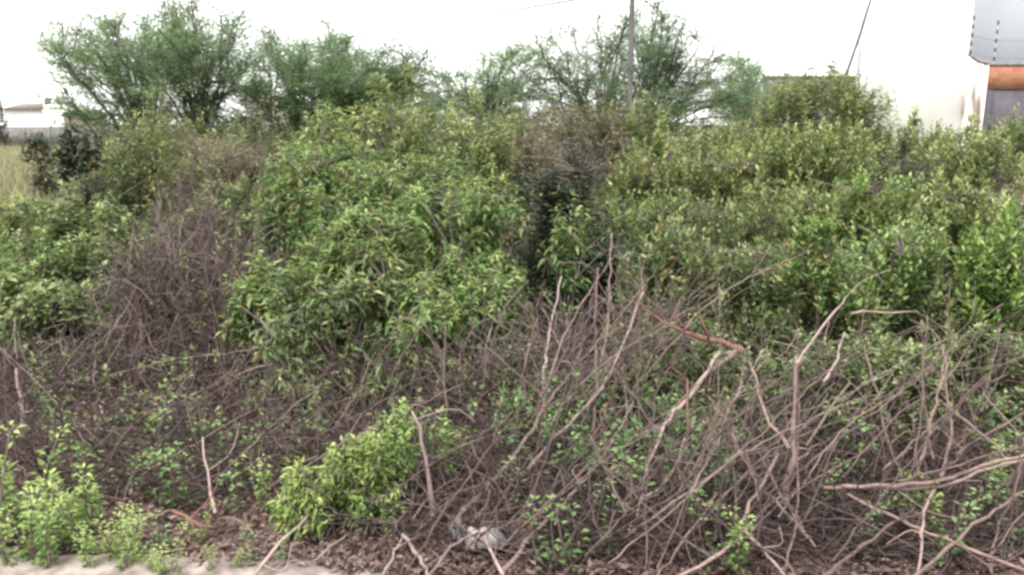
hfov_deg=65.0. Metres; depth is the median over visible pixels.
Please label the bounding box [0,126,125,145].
field wall
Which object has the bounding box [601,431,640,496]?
seedling
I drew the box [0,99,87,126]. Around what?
house
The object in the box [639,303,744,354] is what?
dead branch
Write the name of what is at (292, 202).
bush
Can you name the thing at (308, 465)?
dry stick
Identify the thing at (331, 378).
dry stick
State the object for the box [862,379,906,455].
seedling
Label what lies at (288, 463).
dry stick
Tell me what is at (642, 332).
dry stick
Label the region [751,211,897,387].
bush
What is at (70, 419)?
dry stick
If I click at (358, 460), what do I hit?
bush
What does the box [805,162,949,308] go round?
bush
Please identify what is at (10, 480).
young plant
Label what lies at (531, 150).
bush
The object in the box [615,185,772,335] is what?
bush
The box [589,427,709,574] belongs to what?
dry stick
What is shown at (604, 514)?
seedling
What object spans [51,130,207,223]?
bush
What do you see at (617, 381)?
dry stick
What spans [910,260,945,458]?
dry stick
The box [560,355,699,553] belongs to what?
dry stick
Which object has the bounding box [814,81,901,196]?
bush
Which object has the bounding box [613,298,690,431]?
dry stick
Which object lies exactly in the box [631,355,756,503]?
dry stick
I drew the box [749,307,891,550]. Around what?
dry stick
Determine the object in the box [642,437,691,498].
dead branch
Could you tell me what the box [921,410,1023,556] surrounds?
dry stick
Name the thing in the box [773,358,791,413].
seedling
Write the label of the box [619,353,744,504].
dry stick
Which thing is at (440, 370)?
dry stick
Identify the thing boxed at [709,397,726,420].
dead branch
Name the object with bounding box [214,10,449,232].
feathery tree
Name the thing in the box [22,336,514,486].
ground cover
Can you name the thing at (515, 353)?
dead branch
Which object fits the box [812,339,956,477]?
dry stick
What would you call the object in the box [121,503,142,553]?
young plant
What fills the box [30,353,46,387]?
seedling
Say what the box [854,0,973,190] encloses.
white building
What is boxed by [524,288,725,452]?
dry stick
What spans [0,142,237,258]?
dry grass
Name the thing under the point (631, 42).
utility pole
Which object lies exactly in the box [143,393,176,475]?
seedling
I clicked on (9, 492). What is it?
young plant
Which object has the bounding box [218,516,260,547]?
dead branch
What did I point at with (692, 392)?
dead branch
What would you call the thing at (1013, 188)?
bush
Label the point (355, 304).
bush
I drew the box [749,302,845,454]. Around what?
dry stick
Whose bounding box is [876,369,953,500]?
dry stick
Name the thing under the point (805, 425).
dry stick
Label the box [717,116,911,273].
bush
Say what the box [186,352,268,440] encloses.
dry stick
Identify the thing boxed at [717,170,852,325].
bush
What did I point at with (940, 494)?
young plant
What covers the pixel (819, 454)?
dry stick
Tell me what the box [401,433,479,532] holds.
dry stick
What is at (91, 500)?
young plant
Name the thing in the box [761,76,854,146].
block wall
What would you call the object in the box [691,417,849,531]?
dry stick
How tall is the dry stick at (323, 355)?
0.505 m
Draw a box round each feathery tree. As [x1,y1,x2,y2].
[7,0,280,182]
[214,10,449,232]
[393,31,561,190]
[489,0,780,201]
[697,37,810,145]
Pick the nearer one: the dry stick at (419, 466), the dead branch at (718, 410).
the dry stick at (419, 466)
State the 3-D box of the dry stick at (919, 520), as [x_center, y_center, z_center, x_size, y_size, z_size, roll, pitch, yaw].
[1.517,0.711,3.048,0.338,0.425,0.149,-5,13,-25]
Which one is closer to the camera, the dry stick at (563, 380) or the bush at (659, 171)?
the dry stick at (563, 380)
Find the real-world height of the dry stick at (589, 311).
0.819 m
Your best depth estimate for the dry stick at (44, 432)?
3.39 m
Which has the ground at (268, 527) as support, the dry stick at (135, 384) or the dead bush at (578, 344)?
the dead bush at (578, 344)
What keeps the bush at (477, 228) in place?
on the ground at (268, 527)
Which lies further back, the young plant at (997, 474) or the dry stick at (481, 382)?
the dry stick at (481, 382)
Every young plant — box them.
[0,420,27,533]
[0,423,70,534]
[0,455,24,519]
[0,503,17,565]
[1,478,58,559]
[15,480,52,563]
[21,503,60,567]
[22,468,88,550]
[47,495,133,554]
[50,491,83,553]
[52,463,106,537]
[71,521,98,567]
[89,513,146,561]
[111,514,147,571]
[120,517,170,574]
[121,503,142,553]
[122,530,146,564]
[145,522,187,574]
[183,501,215,542]
[201,545,216,570]
[233,547,242,566]
[247,454,274,513]
[697,388,735,459]
[722,505,755,573]
[898,468,929,541]
[921,483,946,548]
[976,438,1012,515]
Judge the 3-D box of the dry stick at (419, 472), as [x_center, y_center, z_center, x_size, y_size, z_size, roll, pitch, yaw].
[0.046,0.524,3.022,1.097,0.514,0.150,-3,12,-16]
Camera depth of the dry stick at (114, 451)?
3.49 m
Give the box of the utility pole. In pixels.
[625,0,634,150]
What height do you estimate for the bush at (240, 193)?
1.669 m
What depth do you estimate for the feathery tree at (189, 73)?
10.08 m
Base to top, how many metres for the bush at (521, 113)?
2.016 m
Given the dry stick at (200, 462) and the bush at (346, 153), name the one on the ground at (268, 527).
the bush at (346, 153)
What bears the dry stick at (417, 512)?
on the dry brush at (841, 506)
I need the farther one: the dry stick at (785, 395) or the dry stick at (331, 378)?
the dry stick at (331, 378)
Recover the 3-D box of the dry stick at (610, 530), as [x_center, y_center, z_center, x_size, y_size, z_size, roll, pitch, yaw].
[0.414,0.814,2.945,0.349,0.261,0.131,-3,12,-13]
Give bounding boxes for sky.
[0,0,861,124]
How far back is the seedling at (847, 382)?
4.04 m
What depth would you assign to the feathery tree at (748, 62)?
14.03 m
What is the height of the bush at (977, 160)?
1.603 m
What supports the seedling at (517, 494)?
on the ground at (268, 527)
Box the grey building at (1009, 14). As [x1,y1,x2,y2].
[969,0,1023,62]
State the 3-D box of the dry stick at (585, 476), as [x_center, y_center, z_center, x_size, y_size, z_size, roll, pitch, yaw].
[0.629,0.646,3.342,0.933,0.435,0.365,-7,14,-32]
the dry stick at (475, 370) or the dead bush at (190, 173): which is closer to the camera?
the dry stick at (475, 370)
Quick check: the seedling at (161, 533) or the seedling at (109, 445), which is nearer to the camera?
the seedling at (161, 533)
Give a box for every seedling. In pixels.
[23,361,51,409]
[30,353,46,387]
[37,390,76,443]
[42,446,80,491]
[72,446,122,502]
[96,416,120,456]
[122,447,156,500]
[138,509,173,553]
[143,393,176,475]
[143,449,184,513]
[163,441,200,509]
[181,394,211,448]
[200,418,230,467]
[218,471,244,515]
[239,423,261,487]
[240,524,258,563]
[255,408,286,458]
[275,529,291,560]
[287,406,313,474]
[498,455,525,516]
[523,494,566,572]
[546,494,594,570]
[589,478,622,555]
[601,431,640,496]
[611,447,659,521]
[636,378,675,460]
[677,472,708,533]
[688,488,738,570]
[752,359,778,404]
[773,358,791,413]
[806,458,851,523]
[810,353,859,456]
[818,397,865,463]
[840,419,877,494]
[848,489,900,559]
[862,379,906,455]
[929,486,992,572]
[985,419,1023,483]
[985,477,1023,551]
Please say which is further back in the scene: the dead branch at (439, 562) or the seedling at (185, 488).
the seedling at (185, 488)
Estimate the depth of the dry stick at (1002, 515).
2.94 m
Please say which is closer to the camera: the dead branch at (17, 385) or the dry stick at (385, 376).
the dead branch at (17, 385)
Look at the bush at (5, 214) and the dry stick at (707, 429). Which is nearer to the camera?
the dry stick at (707, 429)
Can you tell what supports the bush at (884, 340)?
on the ground at (268, 527)
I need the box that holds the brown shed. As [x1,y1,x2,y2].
[62,109,105,126]
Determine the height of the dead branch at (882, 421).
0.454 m
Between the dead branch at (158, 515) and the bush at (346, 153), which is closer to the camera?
the dead branch at (158, 515)
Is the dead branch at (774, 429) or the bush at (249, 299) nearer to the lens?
the dead branch at (774, 429)
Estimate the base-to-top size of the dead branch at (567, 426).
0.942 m
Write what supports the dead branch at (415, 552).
on the dry brush at (841, 506)
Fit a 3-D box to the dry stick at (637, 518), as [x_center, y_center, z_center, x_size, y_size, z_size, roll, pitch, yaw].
[0.747,0.637,3.064,0.858,0.564,0.329,0,12,0]
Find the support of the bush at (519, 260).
on the ground at (268, 527)
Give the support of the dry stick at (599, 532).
on the dry brush at (841, 506)
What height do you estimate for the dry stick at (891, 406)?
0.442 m
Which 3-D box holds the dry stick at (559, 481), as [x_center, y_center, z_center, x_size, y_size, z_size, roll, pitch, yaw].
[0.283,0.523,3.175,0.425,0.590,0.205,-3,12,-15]
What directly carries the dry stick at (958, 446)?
on the dry brush at (841, 506)
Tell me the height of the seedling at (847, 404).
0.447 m
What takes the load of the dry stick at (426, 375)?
on the ground at (268, 527)
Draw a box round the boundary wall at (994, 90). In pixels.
[958,54,1023,189]
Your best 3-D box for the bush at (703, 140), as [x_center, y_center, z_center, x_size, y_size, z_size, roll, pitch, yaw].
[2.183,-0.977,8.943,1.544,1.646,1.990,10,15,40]
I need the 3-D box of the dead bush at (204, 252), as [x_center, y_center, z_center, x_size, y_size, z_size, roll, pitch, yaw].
[-2.053,0.017,5.363,1.472,1.753,1.434,6,13,28]
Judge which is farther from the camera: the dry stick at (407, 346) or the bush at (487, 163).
the bush at (487, 163)
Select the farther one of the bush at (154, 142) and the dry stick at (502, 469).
the bush at (154, 142)
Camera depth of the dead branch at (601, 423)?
3.67 m
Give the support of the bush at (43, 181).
on the ground at (268, 527)
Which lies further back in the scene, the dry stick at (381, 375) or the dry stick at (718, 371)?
the dry stick at (381, 375)
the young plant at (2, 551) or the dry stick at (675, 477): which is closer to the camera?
the young plant at (2, 551)
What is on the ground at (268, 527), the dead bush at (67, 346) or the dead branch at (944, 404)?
the dead bush at (67, 346)
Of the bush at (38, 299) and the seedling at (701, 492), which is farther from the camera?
the bush at (38, 299)
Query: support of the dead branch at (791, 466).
on the dry brush at (841, 506)
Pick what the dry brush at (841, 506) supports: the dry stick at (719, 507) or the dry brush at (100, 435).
the dry stick at (719, 507)
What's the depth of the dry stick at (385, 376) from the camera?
4.43 m
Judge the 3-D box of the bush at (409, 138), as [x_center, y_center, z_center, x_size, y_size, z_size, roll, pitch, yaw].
[-1.076,-1.144,8.201,2.217,2.265,1.738,3,12,16]
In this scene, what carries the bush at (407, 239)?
on the ground at (268, 527)
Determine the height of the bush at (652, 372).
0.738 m
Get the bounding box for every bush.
[0,99,11,147]
[0,169,166,309]
[0,190,78,264]
[0,226,126,328]
[0,242,27,261]
[0,270,77,364]
[0,274,137,362]
[0,302,171,418]
[18,132,62,200]
[25,216,231,394]
[37,115,201,251]
[39,92,264,261]
[47,116,154,300]
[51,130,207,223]
[54,199,195,316]
[71,158,302,384]
[98,90,270,232]
[129,236,357,400]
[134,138,254,306]
[148,142,307,285]
[155,93,308,251]
[200,108,348,241]
[213,246,359,383]
[218,146,373,338]
[234,95,386,273]
[242,97,351,197]
[245,238,454,416]
[266,454,355,540]
[283,60,510,260]
[297,190,465,377]
[303,478,426,549]
[304,422,424,532]
[324,124,424,214]
[327,96,473,168]
[329,141,479,275]
[339,317,468,424]
[356,241,510,403]
[358,399,484,550]
[364,174,536,344]
[375,280,588,446]
[377,79,509,225]
[398,83,537,274]
[426,423,495,485]
[437,97,577,238]
[438,260,545,380]
[446,120,579,268]
[480,278,637,417]
[495,88,652,246]
[495,231,566,348]
[497,94,611,194]
[510,95,643,354]
[512,95,674,196]
[522,219,641,355]
[533,190,639,362]
[563,201,745,397]
[571,87,674,223]
[573,182,665,329]
[573,356,678,434]
[586,256,745,422]
[587,119,737,266]
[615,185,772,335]
[619,313,757,435]
[621,124,754,227]
[624,98,762,195]
[672,338,805,457]
[678,138,810,261]
[679,233,834,371]
[704,118,827,191]
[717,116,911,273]
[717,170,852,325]
[721,101,799,191]
[732,291,848,400]
[739,62,841,198]
[739,304,898,454]
[750,56,904,208]
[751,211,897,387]
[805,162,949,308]
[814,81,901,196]
[824,329,945,412]
[828,202,956,355]
[838,335,965,459]
[843,104,955,194]
[856,125,977,237]
[857,166,1006,317]
[895,264,1004,391]
[899,128,1023,273]
[913,109,1023,206]
[915,190,1023,402]
[925,319,1023,447]
[947,170,1023,272]
[954,314,1023,416]
[976,103,1023,200]
[998,166,1023,201]
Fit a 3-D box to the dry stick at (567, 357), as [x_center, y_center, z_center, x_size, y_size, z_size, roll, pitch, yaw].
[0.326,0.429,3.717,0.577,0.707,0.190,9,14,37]
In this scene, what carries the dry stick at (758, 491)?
on the dry brush at (841, 506)
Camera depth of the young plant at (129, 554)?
2.89 m
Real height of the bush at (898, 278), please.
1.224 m
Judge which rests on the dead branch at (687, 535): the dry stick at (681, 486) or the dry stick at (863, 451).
the dry stick at (681, 486)
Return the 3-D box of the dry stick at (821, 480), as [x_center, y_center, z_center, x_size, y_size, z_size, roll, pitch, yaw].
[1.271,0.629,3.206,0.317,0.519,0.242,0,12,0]
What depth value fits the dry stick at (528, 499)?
3.05 m
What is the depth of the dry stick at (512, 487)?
3.38 m
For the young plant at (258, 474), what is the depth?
3.31 m
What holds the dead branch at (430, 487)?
on the dry brush at (841, 506)
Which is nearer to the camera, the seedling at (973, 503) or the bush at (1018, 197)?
the seedling at (973, 503)
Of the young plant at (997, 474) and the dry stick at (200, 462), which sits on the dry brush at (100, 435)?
the dry stick at (200, 462)
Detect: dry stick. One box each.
[0,302,25,490]
[1,339,102,446]
[13,374,96,483]
[69,396,161,517]
[106,325,180,441]
[129,378,266,475]
[136,311,205,456]
[137,341,298,465]
[171,369,435,490]
[177,339,266,405]
[183,297,284,434]
[184,352,336,474]
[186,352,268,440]
[201,346,248,403]
[213,367,329,482]
[230,268,351,395]
[244,392,297,479]
[259,383,462,493]
[262,360,296,450]
[290,313,356,380]
[300,319,343,390]
[319,357,397,453]
[349,268,432,415]
[357,344,396,416]
[361,326,413,417]
[375,300,430,414]
[378,367,655,500]
[384,322,441,427]
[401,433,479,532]
[403,407,452,532]
[407,331,558,569]
[408,285,447,413]
[411,279,504,376]
[411,446,485,520]
[413,334,465,419]
[417,315,473,373]
[420,343,478,403]
[424,342,506,391]
[429,326,464,424]
[457,460,490,533]
[458,304,538,420]
[459,334,645,426]
[466,356,557,550]
[466,456,535,564]
[468,323,543,396]
[480,424,608,503]
[482,333,549,400]
[493,318,579,430]
[500,264,597,434]
[500,426,629,548]
[502,276,585,391]
[511,304,547,379]
[517,375,589,523]
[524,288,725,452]
[524,291,606,417]
[536,244,627,414]
[537,294,636,446]
[538,274,654,403]
[539,351,645,506]
[541,237,615,397]
[544,268,776,428]
[547,242,627,459]
[553,315,592,367]
[553,355,648,429]
[555,225,723,446]
[557,389,766,498]
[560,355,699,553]
[563,396,678,539]
[564,288,612,418]
[565,275,637,417]
[575,268,680,430]
[584,468,665,556]
[586,193,705,435]
[587,296,671,415]
[587,423,627,541]
[588,275,655,439]
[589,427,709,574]
[597,347,710,511]
[599,373,833,543]
[600,359,660,563]
[602,278,646,412]
[603,262,655,450]
[606,306,653,450]
[607,310,863,563]
[608,308,636,389]
[610,454,696,547]
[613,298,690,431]
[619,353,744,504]
[621,329,699,430]
[627,371,893,535]
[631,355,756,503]
[632,244,812,389]
[637,395,694,511]
[647,399,728,508]
[654,293,738,506]
[654,394,754,567]
[663,371,765,527]
[669,331,797,511]
[670,421,743,476]
[675,328,754,540]
[678,332,737,534]
[680,315,960,443]
[684,382,742,469]
[687,299,763,532]
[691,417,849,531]
[693,379,706,443]
[705,338,867,477]
[706,324,868,448]
[716,290,922,513]
[722,311,792,511]
[729,404,806,537]
[729,419,842,473]
[731,354,829,448]
[734,321,782,487]
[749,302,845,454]
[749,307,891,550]
[754,278,1003,506]
[755,280,975,468]
[755,313,802,431]
[761,307,1023,494]
[778,367,930,517]
[780,382,874,518]
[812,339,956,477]
[832,352,1007,561]
[841,393,902,459]
[851,423,874,451]
[856,364,934,467]
[863,414,948,535]
[870,345,987,472]
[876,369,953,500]
[880,393,993,436]
[884,289,969,475]
[902,315,965,508]
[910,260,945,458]
[917,418,976,465]
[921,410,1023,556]
[923,353,1023,439]
[924,315,984,423]
[947,323,1006,458]
[949,325,1023,411]
[954,323,1023,450]
[965,382,1007,445]
[968,486,1023,537]
[985,443,1022,471]
[986,462,1023,504]
[986,512,1023,560]
[987,467,1023,562]
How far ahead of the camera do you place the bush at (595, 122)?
9.16 m
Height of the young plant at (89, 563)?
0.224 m
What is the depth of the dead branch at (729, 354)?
3.70 m
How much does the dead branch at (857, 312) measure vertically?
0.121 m
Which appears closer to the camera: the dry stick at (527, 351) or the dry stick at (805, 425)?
the dry stick at (805, 425)
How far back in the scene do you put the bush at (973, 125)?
9.23 m
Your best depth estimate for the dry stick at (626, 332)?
4.09 m
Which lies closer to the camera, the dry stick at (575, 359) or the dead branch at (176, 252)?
the dry stick at (575, 359)
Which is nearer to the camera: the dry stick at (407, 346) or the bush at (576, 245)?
the dry stick at (407, 346)
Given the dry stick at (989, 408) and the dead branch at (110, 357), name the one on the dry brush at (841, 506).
the dry stick at (989, 408)
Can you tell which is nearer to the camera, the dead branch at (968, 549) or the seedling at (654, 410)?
the dead branch at (968, 549)
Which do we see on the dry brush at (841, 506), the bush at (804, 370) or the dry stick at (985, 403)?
the dry stick at (985, 403)
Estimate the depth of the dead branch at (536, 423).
3.50 m
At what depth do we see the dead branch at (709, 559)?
2.87 m
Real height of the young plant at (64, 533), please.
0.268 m
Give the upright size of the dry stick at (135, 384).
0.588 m
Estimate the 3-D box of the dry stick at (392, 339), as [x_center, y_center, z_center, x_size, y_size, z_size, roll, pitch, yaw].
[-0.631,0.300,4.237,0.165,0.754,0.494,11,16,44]
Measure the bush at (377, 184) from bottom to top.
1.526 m
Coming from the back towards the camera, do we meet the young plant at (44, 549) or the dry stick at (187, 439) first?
the dry stick at (187, 439)
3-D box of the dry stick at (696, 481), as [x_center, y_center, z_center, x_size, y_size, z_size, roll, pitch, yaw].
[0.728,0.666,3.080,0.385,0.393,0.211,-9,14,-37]
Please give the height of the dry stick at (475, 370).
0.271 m
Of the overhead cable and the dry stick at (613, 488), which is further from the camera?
the overhead cable
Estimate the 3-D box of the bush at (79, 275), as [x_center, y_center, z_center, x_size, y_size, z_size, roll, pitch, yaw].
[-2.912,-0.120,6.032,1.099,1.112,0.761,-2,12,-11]
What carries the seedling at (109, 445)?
on the ground at (268, 527)
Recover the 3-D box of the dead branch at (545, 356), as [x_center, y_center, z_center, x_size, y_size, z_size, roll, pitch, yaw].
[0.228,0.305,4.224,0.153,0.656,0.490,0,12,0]
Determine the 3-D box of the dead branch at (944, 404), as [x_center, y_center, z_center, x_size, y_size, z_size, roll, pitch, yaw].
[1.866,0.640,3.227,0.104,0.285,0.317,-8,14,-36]
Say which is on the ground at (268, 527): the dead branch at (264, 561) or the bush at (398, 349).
the bush at (398, 349)
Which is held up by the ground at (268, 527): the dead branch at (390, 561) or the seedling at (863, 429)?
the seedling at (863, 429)
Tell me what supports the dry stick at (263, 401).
on the dry brush at (100, 435)
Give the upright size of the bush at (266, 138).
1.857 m
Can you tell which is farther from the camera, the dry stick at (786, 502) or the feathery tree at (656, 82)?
the feathery tree at (656, 82)
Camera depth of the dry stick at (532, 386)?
3.66 m
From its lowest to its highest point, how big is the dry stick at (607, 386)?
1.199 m
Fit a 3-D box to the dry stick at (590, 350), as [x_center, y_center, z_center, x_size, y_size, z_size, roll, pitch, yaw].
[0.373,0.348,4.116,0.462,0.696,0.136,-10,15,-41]
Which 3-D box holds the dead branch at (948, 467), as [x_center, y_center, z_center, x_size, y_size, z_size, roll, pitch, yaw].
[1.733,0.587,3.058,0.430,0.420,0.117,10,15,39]
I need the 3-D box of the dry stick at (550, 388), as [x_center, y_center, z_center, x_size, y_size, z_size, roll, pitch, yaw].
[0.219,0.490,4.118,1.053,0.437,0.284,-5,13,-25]
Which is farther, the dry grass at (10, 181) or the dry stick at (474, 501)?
the dry grass at (10, 181)
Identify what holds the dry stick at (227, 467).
on the dry brush at (100, 435)
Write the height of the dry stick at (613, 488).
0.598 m
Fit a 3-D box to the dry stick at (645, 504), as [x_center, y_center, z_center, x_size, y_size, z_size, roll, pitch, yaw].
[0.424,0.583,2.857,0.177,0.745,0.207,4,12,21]
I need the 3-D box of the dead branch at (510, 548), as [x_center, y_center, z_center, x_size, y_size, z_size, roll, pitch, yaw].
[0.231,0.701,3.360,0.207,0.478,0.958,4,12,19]
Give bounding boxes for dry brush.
[0,283,395,528]
[244,315,609,533]
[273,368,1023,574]
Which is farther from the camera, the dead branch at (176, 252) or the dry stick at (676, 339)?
the dead branch at (176, 252)
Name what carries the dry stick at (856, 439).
on the ground at (268, 527)
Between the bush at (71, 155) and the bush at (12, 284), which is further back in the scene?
the bush at (71, 155)
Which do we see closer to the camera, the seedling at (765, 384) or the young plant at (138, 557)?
the young plant at (138, 557)
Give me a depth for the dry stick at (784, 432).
3.56 m
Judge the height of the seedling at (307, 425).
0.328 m
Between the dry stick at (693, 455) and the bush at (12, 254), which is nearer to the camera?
the dry stick at (693, 455)
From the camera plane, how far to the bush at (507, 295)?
4.88 m
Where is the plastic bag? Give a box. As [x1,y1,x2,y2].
[449,515,505,551]
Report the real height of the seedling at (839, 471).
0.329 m
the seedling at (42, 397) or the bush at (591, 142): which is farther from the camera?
the bush at (591, 142)
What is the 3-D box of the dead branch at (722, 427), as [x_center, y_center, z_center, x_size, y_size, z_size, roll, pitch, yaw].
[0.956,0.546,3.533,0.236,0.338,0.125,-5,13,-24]
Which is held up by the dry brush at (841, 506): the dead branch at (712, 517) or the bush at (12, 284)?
the dead branch at (712, 517)
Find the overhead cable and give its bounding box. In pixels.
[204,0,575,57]
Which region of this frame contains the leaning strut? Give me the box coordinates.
[825,0,871,128]
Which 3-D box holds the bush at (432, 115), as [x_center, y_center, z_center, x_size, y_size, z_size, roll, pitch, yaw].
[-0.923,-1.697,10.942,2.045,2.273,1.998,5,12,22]
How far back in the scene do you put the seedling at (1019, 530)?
3.04 m
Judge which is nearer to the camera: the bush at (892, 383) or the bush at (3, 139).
the bush at (892, 383)
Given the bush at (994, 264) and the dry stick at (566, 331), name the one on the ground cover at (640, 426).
the dry stick at (566, 331)
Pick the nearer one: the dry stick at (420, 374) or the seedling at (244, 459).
the seedling at (244, 459)
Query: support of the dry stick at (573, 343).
on the dead bush at (578, 344)
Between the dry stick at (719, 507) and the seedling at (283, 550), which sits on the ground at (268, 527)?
the seedling at (283, 550)
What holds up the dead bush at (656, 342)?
on the ground at (268, 527)
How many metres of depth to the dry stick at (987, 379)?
3.87 m
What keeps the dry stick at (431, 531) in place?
on the dry brush at (841, 506)
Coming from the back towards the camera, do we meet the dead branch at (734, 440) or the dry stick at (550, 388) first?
the dry stick at (550, 388)
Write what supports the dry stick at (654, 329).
on the ground cover at (640, 426)
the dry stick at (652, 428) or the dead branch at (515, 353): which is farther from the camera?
the dead branch at (515, 353)
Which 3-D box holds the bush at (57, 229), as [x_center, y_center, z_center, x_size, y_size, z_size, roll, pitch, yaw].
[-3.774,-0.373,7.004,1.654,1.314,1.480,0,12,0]
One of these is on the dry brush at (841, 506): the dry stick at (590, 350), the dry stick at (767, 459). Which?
the dry stick at (767, 459)
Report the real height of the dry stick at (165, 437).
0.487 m
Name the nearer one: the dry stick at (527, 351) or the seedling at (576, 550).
the seedling at (576, 550)
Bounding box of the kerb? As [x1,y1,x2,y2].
[0,553,382,574]
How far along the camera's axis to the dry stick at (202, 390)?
4.05 m
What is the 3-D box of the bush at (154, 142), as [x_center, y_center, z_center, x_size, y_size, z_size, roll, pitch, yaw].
[-3.585,-1.054,8.604,2.376,2.010,2.109,0,12,0]
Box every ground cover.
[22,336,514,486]
[491,341,1020,533]
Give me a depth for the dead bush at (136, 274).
4.94 m
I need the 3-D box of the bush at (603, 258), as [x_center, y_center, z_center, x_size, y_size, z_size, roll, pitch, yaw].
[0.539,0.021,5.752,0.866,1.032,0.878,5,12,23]
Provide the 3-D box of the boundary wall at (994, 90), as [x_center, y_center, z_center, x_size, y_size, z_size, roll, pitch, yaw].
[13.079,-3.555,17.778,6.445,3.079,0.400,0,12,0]
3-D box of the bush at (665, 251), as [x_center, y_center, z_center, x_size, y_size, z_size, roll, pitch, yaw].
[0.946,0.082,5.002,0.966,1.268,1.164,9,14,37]
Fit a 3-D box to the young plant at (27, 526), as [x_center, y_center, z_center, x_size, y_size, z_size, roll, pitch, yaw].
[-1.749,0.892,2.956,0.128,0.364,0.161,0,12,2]
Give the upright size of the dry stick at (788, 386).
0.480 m
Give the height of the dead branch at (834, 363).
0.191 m
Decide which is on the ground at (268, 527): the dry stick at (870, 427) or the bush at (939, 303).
the bush at (939, 303)
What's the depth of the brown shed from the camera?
69.58 m
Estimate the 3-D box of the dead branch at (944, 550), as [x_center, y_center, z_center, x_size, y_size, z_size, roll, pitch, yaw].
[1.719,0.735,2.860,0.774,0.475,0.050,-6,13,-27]
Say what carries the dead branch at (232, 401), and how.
on the dry brush at (100, 435)
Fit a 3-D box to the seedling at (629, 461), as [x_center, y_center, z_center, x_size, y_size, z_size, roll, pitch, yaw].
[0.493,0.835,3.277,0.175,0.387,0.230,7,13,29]
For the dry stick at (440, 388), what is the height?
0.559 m
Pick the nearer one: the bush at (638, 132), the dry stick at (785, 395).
the dry stick at (785, 395)
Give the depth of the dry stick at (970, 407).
3.58 m
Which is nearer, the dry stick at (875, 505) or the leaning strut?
the dry stick at (875, 505)
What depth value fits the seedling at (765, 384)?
4.16 m
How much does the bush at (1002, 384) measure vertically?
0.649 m
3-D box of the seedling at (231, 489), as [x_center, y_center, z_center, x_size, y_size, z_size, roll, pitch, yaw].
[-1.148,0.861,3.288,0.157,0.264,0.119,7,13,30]
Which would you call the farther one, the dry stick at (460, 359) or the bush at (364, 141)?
the bush at (364, 141)
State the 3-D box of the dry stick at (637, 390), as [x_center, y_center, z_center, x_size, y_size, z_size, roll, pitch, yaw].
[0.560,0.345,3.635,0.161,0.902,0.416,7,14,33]
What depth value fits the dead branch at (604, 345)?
4.42 m
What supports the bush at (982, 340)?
on the ground at (268, 527)
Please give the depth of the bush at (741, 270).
5.07 m
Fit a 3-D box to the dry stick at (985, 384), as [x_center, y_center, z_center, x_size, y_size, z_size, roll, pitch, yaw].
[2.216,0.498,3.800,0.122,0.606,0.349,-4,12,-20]
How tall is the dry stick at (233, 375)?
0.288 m
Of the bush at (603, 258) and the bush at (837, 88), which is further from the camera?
the bush at (837, 88)
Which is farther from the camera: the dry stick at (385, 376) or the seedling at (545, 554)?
the dry stick at (385, 376)
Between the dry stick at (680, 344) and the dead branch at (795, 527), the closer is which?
the dead branch at (795, 527)
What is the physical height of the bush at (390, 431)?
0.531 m
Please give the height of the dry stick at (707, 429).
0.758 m
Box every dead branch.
[0,348,35,437]
[69,238,166,396]
[92,269,145,402]
[109,343,280,377]
[115,486,171,527]
[144,389,314,411]
[152,174,212,270]
[171,464,219,527]
[189,360,272,395]
[202,423,239,513]
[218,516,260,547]
[253,514,309,574]
[311,534,346,568]
[376,220,417,403]
[382,537,418,574]
[400,533,429,574]
[411,409,474,515]
[412,532,524,574]
[439,331,583,366]
[453,330,580,519]
[466,436,490,482]
[480,392,502,433]
[481,528,504,574]
[499,403,632,573]
[503,348,740,484]
[505,372,613,553]
[521,245,653,479]
[541,276,561,418]
[579,377,615,455]
[591,268,619,450]
[599,233,627,369]
[625,350,721,536]
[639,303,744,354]
[640,354,734,431]
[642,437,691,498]
[649,492,717,574]
[670,365,691,472]
[678,494,783,574]
[705,502,819,534]
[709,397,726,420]
[714,368,757,449]
[728,414,818,546]
[737,452,779,529]
[743,527,784,574]
[750,349,790,447]
[764,270,887,373]
[781,355,816,504]
[783,382,835,572]
[798,382,849,460]
[822,321,845,383]
[822,505,967,574]
[823,454,1023,489]
[846,493,1023,571]
[850,310,947,334]
[852,345,937,477]
[864,393,1023,518]
[886,488,936,571]
[898,423,1023,480]
[909,319,970,477]
[913,452,1023,574]
[914,330,977,475]
[942,402,1013,486]
[957,389,1023,454]
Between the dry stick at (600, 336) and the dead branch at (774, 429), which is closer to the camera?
the dead branch at (774, 429)
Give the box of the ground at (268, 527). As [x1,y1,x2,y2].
[0,125,1023,574]
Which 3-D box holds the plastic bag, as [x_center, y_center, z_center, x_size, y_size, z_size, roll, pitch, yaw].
[-0.125,0.929,3.044,0.214,0.162,0.123,-4,12,-17]
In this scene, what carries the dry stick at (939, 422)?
on the dry brush at (841, 506)
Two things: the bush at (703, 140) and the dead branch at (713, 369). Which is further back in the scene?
the bush at (703, 140)
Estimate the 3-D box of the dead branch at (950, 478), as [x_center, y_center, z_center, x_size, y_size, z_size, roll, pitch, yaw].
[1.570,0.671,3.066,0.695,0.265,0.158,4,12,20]
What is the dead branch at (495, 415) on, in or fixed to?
on the dry brush at (841, 506)
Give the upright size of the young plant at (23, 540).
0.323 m

